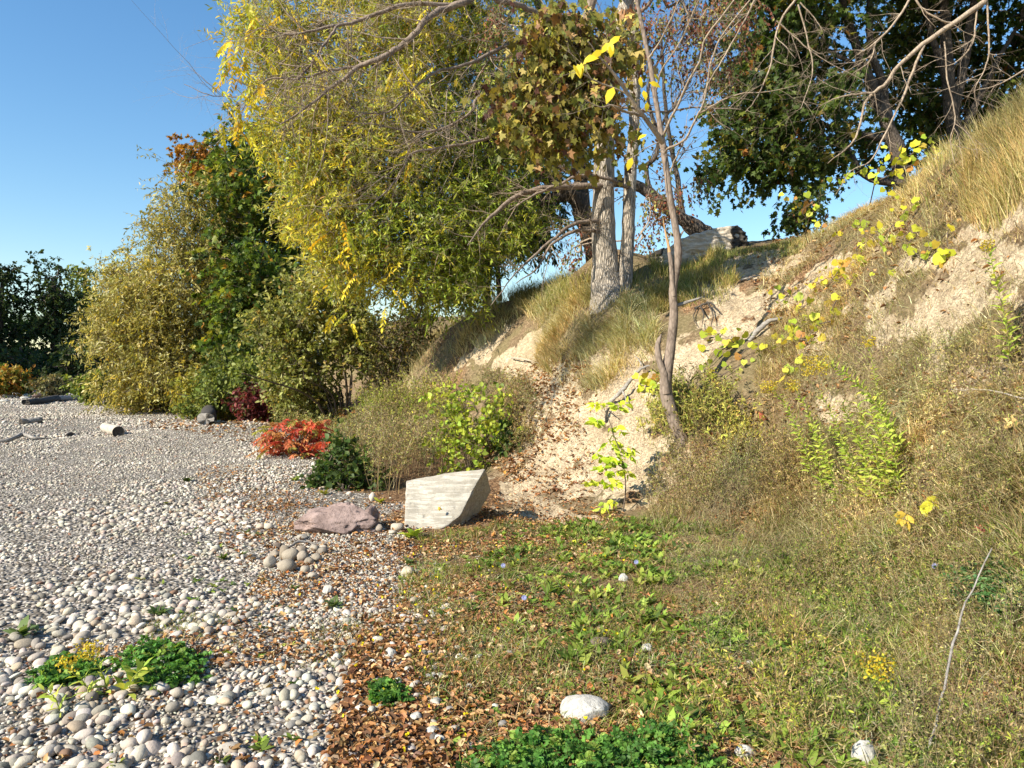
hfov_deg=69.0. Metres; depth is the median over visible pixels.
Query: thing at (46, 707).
cobble
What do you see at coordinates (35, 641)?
cobble
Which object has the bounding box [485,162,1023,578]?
slope grass
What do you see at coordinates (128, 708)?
cobble
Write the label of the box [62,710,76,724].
cobble
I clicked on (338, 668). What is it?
cobble
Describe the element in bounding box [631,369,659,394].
grapevine
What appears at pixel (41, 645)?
cobble
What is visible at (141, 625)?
cobble
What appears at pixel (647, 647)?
stone
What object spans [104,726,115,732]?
cobble
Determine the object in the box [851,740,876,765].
stone
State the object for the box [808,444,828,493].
goldenrod
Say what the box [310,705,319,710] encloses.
cobble
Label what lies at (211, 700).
cobble
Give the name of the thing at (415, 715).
stone
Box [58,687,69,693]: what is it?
cobble
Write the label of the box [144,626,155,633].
cobble
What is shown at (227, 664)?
cobble
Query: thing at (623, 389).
branch
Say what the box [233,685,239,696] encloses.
cobble
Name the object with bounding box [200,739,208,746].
cobble
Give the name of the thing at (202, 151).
maple tree
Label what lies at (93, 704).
cobble
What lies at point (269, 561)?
stone
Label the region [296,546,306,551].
stone
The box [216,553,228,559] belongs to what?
broadleaf plant
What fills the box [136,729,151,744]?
cobble
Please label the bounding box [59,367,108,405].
bush
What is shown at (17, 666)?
cobble
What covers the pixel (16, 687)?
cobble
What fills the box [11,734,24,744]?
cobble
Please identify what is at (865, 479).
goldenrod
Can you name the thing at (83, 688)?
cobble
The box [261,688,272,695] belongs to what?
cobble
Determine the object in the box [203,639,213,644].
cobble
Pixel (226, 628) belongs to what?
cobble
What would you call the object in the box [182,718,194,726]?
cobble
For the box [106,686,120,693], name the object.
cobble
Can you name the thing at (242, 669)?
cobble
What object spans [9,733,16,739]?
cobble
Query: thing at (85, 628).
cobble
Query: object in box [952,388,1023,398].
branch
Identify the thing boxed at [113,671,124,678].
cobble
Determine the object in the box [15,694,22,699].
cobble
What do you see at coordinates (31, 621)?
cobble
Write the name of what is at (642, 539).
broadleaf weeds
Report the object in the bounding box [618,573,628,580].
stone
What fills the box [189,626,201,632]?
cobble
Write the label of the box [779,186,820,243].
grapevine
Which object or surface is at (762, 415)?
fallen leaf
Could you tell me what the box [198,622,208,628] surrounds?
cobble
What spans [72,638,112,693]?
goldenrod
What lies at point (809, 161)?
maple tree
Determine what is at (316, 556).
stone
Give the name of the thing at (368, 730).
leaf litter
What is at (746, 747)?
stone
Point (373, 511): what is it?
boulder
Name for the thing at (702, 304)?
root
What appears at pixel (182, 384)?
bush
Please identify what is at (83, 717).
cobble
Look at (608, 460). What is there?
sapling
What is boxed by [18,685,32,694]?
cobble
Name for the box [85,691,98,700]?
cobble
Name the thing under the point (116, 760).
broadleaf plant
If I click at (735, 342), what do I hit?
grapevine
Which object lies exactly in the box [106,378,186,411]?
bush
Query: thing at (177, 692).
cobble
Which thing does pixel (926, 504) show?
sapling
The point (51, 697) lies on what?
goldenrod
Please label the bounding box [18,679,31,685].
cobble
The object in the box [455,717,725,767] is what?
clover patch
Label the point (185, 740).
cobble
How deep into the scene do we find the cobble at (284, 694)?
3.50 m
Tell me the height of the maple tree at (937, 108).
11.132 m
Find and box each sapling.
[582,396,640,514]
[894,496,943,531]
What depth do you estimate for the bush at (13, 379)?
41.70 m
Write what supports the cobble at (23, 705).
on the beach
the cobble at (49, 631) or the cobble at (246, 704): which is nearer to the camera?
the cobble at (246, 704)
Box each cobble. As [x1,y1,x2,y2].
[4,656,14,664]
[6,685,13,693]
[9,632,22,640]
[9,657,22,665]
[9,672,22,678]
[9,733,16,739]
[10,662,22,671]
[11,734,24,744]
[12,683,25,694]
[12,740,23,745]
[14,638,32,648]
[14,677,24,684]
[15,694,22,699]
[17,651,35,656]
[17,729,29,738]
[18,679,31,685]
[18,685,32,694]
[19,703,28,708]
[22,712,33,718]
[24,737,33,746]
[27,620,35,628]
[27,652,44,661]
[27,725,36,732]
[30,687,46,697]
[31,638,41,647]
[34,658,47,666]
[35,642,45,648]
[42,702,62,713]
[44,713,60,724]
[45,694,61,703]
[45,740,57,745]
[46,628,58,634]
[48,724,61,736]
[50,646,64,654]
[52,630,66,636]
[52,684,62,692]
[53,616,65,623]
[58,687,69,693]
[60,705,68,711]
[62,634,72,639]
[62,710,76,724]
[65,691,71,697]
[67,616,76,624]
[67,720,86,731]
[68,738,76,744]
[69,648,77,653]
[71,636,84,646]
[72,620,85,630]
[73,713,89,721]
[73,728,95,740]
[75,631,90,636]
[75,708,91,718]
[76,685,88,698]
[77,702,90,709]
[80,626,89,631]
[81,675,95,684]
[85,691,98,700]
[85,719,93,725]
[89,701,97,709]
[91,620,99,625]
[91,704,108,716]
[91,712,100,719]
[94,715,110,724]
[94,735,108,745]
[96,634,106,640]
[96,675,112,687]
[98,709,112,717]
[100,624,109,630]
[103,732,111,738]
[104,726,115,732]
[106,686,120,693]
[107,720,121,727]
[109,628,117,635]
[111,714,127,721]
[112,633,119,637]
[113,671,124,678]
[113,690,128,698]
[118,619,127,625]
[120,703,135,714]
[125,684,138,692]
[129,616,142,625]
[134,712,141,717]
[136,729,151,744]
[137,622,146,628]
[142,684,150,691]
[143,709,154,718]
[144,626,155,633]
[145,690,158,696]
[156,683,170,691]
[159,616,169,620]
[159,618,171,625]
[161,717,170,724]
[165,701,180,712]
[169,630,181,637]
[171,687,183,697]
[181,738,189,742]
[181,742,188,747]
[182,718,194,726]
[184,689,193,694]
[185,698,192,706]
[188,622,197,627]
[188,681,194,688]
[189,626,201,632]
[196,682,204,687]
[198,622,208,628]
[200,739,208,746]
[203,614,214,621]
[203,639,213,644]
[204,626,213,632]
[206,696,217,704]
[207,618,214,625]
[208,677,217,682]
[217,697,231,704]
[218,723,228,731]
[219,695,232,703]
[221,684,232,692]
[222,626,230,632]
[223,662,232,667]
[223,691,235,699]
[231,617,239,623]
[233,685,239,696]
[239,615,245,622]
[239,666,245,672]
[242,700,251,708]
[260,675,268,683]
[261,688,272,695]
[277,663,284,669]
[279,688,289,701]
[281,700,292,708]
[285,713,297,720]
[286,720,296,728]
[288,670,296,676]
[295,670,302,677]
[295,720,305,725]
[296,679,303,686]
[296,730,303,738]
[301,714,313,722]
[304,741,310,747]
[307,691,317,697]
[308,702,319,711]
[309,679,317,685]
[310,696,317,701]
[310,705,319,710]
[311,662,318,667]
[314,714,324,719]
[326,701,334,707]
[335,665,343,671]
[368,706,375,714]
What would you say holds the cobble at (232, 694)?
on the beach
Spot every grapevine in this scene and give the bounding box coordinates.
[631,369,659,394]
[697,326,803,382]
[768,254,866,349]
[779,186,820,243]
[812,186,955,275]
[826,131,944,202]
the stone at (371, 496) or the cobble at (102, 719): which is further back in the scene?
the stone at (371, 496)
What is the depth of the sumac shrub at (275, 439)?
12.98 m
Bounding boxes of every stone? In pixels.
[256,523,263,528]
[263,555,276,567]
[264,523,273,528]
[269,550,278,556]
[273,542,281,548]
[277,558,296,572]
[279,545,288,559]
[282,548,298,560]
[296,534,307,539]
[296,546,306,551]
[296,551,307,560]
[300,565,309,573]
[304,557,313,563]
[307,572,318,579]
[309,544,318,550]
[311,553,321,561]
[318,547,327,554]
[322,585,333,594]
[369,492,374,501]
[374,524,382,531]
[385,647,396,658]
[391,523,403,530]
[401,566,413,573]
[409,711,422,719]
[425,725,440,731]
[560,694,609,723]
[588,637,611,645]
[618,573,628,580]
[641,643,651,651]
[734,744,755,757]
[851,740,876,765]
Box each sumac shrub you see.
[246,418,333,459]
[334,405,360,420]
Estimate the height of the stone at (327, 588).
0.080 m
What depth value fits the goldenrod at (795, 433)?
6.93 m
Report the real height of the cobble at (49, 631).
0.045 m
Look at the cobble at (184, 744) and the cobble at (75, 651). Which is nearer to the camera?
the cobble at (184, 744)
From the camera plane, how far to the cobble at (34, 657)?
3.97 m
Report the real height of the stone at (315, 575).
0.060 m
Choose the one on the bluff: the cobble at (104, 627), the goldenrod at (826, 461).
the goldenrod at (826, 461)
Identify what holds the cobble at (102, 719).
on the beach
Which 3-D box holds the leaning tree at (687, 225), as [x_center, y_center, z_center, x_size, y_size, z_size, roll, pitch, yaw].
[1.461,-5.194,14.536,6.248,5.473,2.428,0,1,0]
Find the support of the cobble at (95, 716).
on the beach
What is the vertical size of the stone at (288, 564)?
0.117 m
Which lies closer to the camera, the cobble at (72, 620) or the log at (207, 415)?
the cobble at (72, 620)
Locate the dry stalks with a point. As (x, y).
(729, 437)
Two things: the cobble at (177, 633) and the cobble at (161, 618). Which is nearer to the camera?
the cobble at (177, 633)
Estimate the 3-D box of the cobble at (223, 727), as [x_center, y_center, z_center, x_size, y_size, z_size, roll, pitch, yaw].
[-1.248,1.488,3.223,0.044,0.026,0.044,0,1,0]
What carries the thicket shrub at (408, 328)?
on the bluff
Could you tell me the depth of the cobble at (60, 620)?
4.56 m
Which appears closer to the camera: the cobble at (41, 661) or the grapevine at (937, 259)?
the cobble at (41, 661)
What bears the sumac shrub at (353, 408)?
on the bluff
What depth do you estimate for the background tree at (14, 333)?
54.13 m
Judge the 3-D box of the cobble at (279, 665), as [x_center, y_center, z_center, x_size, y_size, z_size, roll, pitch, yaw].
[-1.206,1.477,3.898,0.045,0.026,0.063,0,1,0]
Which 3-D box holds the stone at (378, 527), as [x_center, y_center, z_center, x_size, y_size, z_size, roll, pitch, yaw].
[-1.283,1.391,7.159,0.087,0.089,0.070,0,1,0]
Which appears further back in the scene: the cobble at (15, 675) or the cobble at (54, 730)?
the cobble at (15, 675)
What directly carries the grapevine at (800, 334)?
on the bluff
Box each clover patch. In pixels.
[22,635,216,692]
[366,676,415,708]
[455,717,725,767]
[932,554,1023,619]
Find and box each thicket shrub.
[176,310,317,422]
[233,241,414,420]
[344,293,445,394]
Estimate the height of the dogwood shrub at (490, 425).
1.702 m
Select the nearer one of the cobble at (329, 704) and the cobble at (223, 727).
the cobble at (223, 727)
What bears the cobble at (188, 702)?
on the beach
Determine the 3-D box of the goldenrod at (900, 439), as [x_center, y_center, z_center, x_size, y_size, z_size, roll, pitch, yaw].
[2.531,0.203,5.467,0.861,0.828,0.187,0,1,-8]
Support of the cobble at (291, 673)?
on the beach
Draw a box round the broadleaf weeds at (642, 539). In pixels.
[110,510,1023,767]
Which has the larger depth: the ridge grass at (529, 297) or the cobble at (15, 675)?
the ridge grass at (529, 297)
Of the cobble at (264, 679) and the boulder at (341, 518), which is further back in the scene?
the boulder at (341, 518)
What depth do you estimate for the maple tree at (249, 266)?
25.86 m
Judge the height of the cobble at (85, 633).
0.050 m
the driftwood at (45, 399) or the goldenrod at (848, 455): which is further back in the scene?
the driftwood at (45, 399)
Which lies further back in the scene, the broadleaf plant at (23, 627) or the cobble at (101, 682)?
the broadleaf plant at (23, 627)
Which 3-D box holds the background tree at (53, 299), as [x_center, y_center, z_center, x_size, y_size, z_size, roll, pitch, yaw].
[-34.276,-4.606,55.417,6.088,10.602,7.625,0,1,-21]
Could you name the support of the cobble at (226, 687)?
on the beach
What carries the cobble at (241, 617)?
on the beach
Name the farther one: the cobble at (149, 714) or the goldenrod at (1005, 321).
the goldenrod at (1005, 321)
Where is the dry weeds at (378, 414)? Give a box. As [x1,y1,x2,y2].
[270,360,548,496]
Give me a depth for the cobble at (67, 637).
4.30 m
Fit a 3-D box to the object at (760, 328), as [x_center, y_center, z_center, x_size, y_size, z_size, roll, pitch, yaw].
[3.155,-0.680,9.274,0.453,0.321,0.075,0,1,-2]
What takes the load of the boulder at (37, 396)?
on the beach
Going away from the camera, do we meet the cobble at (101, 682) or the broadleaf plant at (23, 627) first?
the cobble at (101, 682)
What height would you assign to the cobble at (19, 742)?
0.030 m
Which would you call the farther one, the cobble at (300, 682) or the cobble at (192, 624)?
the cobble at (192, 624)
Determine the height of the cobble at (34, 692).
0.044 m
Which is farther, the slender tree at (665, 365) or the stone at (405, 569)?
the slender tree at (665, 365)
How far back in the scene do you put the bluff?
9.04 m
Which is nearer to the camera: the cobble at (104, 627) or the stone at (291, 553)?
the cobble at (104, 627)
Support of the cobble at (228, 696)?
on the beach
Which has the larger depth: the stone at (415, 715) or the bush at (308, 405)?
the bush at (308, 405)
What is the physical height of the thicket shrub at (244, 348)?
3.952 m
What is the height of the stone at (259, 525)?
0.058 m
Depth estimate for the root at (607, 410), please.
9.80 m
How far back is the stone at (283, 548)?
6.12 m
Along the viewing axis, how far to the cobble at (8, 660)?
3.93 m
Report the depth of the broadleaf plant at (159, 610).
4.72 m
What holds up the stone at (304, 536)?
on the beach
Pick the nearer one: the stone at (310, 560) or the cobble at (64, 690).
the cobble at (64, 690)
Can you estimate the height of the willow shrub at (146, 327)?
10.373 m
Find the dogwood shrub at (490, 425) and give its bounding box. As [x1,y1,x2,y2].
[409,380,523,474]
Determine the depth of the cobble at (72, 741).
3.09 m
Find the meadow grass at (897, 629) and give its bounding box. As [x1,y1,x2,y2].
[143,171,1023,767]
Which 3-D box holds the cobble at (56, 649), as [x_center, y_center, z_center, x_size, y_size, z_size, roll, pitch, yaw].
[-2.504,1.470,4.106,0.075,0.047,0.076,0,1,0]
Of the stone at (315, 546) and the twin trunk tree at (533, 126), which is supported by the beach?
the stone at (315, 546)
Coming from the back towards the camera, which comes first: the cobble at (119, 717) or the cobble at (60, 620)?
the cobble at (60, 620)
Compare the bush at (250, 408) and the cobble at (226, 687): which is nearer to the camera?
the cobble at (226, 687)
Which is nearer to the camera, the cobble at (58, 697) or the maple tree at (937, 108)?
the cobble at (58, 697)
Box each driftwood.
[0,426,49,442]
[19,417,43,423]
[21,395,61,404]
[60,395,78,400]
[65,432,79,435]
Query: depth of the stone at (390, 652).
4.03 m
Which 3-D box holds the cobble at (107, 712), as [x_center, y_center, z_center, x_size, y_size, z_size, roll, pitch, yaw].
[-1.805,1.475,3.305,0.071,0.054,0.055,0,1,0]
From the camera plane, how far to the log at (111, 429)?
16.75 m
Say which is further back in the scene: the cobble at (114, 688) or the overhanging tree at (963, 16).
the overhanging tree at (963, 16)
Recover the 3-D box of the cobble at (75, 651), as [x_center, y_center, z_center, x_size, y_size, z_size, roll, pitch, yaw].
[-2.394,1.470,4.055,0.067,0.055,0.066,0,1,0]
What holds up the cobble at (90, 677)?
on the beach
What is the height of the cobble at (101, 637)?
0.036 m
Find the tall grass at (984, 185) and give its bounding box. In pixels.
[904,77,1023,238]
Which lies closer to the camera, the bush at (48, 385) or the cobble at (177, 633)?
the cobble at (177, 633)
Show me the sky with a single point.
(74, 118)
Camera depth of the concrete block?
7.63 m
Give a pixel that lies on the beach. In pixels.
(556, 506)
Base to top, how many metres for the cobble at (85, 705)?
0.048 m
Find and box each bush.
[0,361,37,397]
[24,371,73,397]
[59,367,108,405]
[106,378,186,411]
[158,365,238,418]
[163,352,268,420]
[220,378,284,421]
[255,374,354,421]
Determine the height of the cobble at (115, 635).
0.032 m
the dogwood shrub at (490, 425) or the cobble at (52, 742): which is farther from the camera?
the dogwood shrub at (490, 425)
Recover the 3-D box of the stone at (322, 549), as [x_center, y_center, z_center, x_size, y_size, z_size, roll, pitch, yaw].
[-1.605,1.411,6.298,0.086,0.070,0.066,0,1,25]
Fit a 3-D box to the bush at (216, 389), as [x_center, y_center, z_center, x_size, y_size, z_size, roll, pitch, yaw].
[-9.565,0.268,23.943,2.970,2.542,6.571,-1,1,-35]
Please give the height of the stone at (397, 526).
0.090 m
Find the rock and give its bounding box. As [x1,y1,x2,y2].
[0,393,15,397]
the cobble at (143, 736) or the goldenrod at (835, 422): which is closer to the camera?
the cobble at (143, 736)
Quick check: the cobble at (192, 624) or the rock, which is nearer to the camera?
the cobble at (192, 624)
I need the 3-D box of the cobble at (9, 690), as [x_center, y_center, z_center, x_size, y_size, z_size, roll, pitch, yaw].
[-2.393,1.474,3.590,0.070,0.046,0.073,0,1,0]
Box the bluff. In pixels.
[109,136,1023,736]
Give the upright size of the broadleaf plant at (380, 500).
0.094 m
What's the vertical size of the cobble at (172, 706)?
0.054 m
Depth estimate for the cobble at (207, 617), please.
4.59 m
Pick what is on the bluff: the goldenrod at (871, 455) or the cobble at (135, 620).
the goldenrod at (871, 455)
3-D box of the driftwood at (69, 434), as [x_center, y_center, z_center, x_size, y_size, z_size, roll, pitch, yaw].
[-10.516,1.188,17.847,0.108,0.099,0.848,0,1,-9]
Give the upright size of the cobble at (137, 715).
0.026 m
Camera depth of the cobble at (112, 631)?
4.39 m
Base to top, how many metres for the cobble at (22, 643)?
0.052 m
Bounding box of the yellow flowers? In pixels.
[299,540,682,751]
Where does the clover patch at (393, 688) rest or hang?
on the beach
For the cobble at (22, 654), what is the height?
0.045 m
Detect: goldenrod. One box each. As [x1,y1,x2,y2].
[37,682,70,716]
[53,653,100,697]
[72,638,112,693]
[113,657,155,700]
[760,380,815,481]
[785,379,833,489]
[800,355,910,453]
[805,424,844,500]
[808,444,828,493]
[816,392,859,497]
[828,426,860,495]
[838,399,874,505]
[846,419,882,503]
[851,401,885,507]
[859,650,901,715]
[860,336,886,468]
[865,405,898,502]
[876,415,908,492]
[979,239,1021,372]
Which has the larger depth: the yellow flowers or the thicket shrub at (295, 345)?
the thicket shrub at (295, 345)
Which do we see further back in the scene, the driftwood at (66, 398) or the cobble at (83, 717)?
the driftwood at (66, 398)
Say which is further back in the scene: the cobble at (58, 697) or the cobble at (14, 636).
the cobble at (14, 636)
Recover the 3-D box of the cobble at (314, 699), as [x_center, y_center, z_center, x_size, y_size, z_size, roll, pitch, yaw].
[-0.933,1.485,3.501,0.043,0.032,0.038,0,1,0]
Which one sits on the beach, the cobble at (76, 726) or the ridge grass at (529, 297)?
the cobble at (76, 726)
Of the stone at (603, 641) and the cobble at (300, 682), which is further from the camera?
the stone at (603, 641)
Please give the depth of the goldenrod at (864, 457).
5.58 m
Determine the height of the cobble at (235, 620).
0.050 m
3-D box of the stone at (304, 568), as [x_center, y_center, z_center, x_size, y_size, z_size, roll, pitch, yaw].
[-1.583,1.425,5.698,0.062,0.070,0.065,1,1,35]
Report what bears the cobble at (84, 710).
on the beach
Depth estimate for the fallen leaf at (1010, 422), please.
4.56 m
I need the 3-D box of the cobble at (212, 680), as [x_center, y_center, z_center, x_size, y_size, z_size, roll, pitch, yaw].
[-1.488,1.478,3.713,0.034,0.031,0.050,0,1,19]
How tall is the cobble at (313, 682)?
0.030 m
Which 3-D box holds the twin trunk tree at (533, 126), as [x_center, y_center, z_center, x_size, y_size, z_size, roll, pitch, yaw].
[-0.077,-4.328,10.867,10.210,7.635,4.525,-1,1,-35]
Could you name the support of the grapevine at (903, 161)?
on the bluff
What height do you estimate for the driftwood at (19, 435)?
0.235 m
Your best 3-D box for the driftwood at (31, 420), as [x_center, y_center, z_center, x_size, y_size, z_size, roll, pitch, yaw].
[-14.010,1.078,21.686,0.230,0.231,0.676,0,1,24]
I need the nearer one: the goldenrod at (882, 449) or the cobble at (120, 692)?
the cobble at (120, 692)
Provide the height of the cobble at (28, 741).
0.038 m
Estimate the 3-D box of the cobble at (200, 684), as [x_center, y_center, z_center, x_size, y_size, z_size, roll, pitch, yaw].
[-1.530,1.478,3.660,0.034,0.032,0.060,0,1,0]
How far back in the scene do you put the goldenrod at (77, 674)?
3.48 m
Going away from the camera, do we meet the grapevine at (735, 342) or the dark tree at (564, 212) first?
the grapevine at (735, 342)
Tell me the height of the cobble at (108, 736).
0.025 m
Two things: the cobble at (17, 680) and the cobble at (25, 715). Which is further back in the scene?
the cobble at (17, 680)
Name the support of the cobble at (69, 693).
on the beach
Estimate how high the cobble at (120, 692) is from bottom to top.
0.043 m
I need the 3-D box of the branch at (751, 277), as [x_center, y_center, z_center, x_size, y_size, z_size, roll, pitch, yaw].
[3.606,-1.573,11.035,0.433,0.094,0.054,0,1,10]
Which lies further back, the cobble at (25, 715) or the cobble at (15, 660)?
the cobble at (15, 660)
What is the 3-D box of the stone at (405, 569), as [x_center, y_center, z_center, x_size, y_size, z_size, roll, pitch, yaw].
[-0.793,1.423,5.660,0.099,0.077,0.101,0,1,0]
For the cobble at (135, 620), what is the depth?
4.53 m
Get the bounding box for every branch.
[289,540,318,546]
[609,357,649,409]
[740,274,769,280]
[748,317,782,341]
[927,548,992,749]
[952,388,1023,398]
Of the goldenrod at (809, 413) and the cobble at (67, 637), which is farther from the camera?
the goldenrod at (809, 413)
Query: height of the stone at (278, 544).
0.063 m
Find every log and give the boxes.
[100,422,124,436]
[197,405,217,424]
[647,225,749,265]
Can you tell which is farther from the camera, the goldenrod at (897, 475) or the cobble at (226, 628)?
the goldenrod at (897, 475)
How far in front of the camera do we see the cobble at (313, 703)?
3.42 m
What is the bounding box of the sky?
[0,0,1023,363]
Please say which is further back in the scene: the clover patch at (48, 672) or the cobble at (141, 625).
the cobble at (141, 625)
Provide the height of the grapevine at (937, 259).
1.372 m
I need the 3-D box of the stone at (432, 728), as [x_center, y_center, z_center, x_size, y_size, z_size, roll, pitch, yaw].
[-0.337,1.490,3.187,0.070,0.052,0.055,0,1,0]
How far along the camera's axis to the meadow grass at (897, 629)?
4.13 m
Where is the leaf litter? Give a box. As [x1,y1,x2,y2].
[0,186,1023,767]
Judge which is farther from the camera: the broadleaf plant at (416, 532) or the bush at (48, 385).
the bush at (48, 385)
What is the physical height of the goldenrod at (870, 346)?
1.124 m
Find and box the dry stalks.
[415,277,1023,767]
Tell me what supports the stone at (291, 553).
on the beach
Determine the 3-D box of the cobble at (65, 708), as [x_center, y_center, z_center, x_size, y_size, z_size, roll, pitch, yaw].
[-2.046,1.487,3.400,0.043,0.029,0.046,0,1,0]
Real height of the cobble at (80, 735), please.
0.052 m
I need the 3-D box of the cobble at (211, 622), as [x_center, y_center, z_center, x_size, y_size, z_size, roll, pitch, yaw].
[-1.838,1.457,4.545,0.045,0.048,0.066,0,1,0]
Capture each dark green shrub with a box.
[296,417,392,491]
[482,417,527,459]
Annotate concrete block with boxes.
[404,469,490,528]
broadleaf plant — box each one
[2,615,42,636]
[106,753,124,767]
[146,605,174,614]
[209,748,230,764]
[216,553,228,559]
[317,490,327,493]
[322,595,343,606]
[374,497,385,502]
[397,528,425,538]
[401,556,416,564]
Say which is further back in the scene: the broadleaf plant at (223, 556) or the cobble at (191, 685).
the broadleaf plant at (223, 556)
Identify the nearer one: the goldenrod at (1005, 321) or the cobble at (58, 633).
the cobble at (58, 633)
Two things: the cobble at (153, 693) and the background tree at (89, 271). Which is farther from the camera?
the background tree at (89, 271)
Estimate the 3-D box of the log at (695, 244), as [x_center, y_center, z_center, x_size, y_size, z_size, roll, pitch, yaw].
[3.330,-2.428,13.466,1.895,0.943,0.607,0,1,0]
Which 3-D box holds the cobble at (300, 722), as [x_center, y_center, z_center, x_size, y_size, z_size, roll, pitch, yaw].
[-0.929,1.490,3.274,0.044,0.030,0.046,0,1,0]
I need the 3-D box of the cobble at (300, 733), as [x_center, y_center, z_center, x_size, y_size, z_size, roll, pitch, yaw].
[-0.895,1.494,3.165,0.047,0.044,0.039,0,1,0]
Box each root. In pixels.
[604,407,620,422]
[693,302,718,325]
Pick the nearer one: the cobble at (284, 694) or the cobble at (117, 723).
the cobble at (117, 723)
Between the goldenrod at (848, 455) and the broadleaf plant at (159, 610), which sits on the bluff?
the goldenrod at (848, 455)
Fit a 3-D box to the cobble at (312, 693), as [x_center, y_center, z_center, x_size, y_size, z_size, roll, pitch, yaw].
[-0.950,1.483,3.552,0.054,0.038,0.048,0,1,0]
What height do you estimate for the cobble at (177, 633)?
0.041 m
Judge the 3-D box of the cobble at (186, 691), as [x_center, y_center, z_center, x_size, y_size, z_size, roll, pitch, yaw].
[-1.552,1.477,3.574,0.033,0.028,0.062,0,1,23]
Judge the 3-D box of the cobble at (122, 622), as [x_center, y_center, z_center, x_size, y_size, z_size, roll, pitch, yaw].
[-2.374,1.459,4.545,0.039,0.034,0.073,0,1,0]
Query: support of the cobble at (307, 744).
on the beach
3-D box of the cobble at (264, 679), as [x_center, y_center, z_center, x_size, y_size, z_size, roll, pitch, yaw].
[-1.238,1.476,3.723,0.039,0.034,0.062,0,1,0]
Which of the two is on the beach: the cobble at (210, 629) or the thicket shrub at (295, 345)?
the cobble at (210, 629)
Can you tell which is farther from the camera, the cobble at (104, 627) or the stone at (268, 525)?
the stone at (268, 525)
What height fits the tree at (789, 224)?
1.657 m
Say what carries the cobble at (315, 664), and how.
on the beach
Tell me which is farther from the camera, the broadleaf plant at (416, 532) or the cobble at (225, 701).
the broadleaf plant at (416, 532)
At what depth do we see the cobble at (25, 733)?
3.13 m
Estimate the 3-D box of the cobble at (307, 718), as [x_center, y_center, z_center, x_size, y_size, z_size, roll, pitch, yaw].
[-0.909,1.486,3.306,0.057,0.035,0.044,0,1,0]
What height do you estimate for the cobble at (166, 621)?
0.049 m
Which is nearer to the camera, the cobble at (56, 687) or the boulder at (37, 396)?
the cobble at (56, 687)
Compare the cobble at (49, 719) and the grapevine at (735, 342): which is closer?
the cobble at (49, 719)
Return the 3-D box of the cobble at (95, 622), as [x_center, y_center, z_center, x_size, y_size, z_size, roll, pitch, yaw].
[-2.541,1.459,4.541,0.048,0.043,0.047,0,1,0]
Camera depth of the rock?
41.70 m
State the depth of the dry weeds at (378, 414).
12.29 m
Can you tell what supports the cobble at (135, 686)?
on the beach
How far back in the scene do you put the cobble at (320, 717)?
3.31 m
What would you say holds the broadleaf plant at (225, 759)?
on the beach
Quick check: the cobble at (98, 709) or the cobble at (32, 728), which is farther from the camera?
the cobble at (98, 709)
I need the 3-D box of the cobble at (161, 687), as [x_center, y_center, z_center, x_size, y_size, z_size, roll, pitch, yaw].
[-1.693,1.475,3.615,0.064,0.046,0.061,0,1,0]
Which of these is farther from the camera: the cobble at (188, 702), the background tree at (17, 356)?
the background tree at (17, 356)
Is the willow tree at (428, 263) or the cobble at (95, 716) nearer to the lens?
the cobble at (95, 716)
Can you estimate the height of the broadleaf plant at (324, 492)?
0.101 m
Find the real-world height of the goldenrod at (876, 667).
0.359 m
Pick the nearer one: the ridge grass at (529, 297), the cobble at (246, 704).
the cobble at (246, 704)
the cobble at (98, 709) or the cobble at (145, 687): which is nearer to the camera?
the cobble at (98, 709)
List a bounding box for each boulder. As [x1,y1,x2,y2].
[32,390,41,397]
[293,502,377,534]
[365,506,378,524]
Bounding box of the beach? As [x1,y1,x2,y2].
[0,398,1000,767]
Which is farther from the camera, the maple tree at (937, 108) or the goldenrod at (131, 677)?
the maple tree at (937, 108)
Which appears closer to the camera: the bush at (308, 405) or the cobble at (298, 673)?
the cobble at (298, 673)
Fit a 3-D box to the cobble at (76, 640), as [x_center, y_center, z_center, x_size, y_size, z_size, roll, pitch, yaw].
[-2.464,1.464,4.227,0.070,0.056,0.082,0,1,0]
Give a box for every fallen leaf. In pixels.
[759,412,767,420]
[1003,416,1019,428]
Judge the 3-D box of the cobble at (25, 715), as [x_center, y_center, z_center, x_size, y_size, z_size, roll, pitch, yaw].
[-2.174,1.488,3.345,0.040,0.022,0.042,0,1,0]
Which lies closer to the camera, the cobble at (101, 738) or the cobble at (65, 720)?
the cobble at (101, 738)
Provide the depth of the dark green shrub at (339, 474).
9.73 m
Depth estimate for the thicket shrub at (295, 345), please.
17.89 m
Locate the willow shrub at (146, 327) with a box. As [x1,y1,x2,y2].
[61,145,261,414]
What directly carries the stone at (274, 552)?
on the beach
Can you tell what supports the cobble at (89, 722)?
on the beach
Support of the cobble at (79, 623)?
on the beach
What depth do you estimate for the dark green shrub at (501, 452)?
11.22 m
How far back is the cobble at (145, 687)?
3.60 m
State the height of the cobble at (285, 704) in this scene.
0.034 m
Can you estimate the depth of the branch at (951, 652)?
3.23 m
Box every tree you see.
[0,261,50,390]
[0,345,59,392]
[4,261,118,354]
[16,249,95,363]
[20,338,129,393]
[133,0,776,344]
[162,130,225,226]
[173,101,325,364]
[196,0,593,338]
[424,154,574,322]
[433,2,740,245]
[547,0,805,449]
[649,0,941,217]
[692,0,1023,202]
[761,170,835,238]
[847,0,1023,194]
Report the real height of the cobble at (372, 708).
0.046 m
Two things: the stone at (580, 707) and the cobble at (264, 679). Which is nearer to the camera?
the stone at (580, 707)
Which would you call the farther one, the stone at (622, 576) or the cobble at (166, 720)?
the stone at (622, 576)
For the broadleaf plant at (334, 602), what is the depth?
4.87 m
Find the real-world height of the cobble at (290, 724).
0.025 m
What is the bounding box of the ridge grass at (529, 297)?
[382,236,806,394]

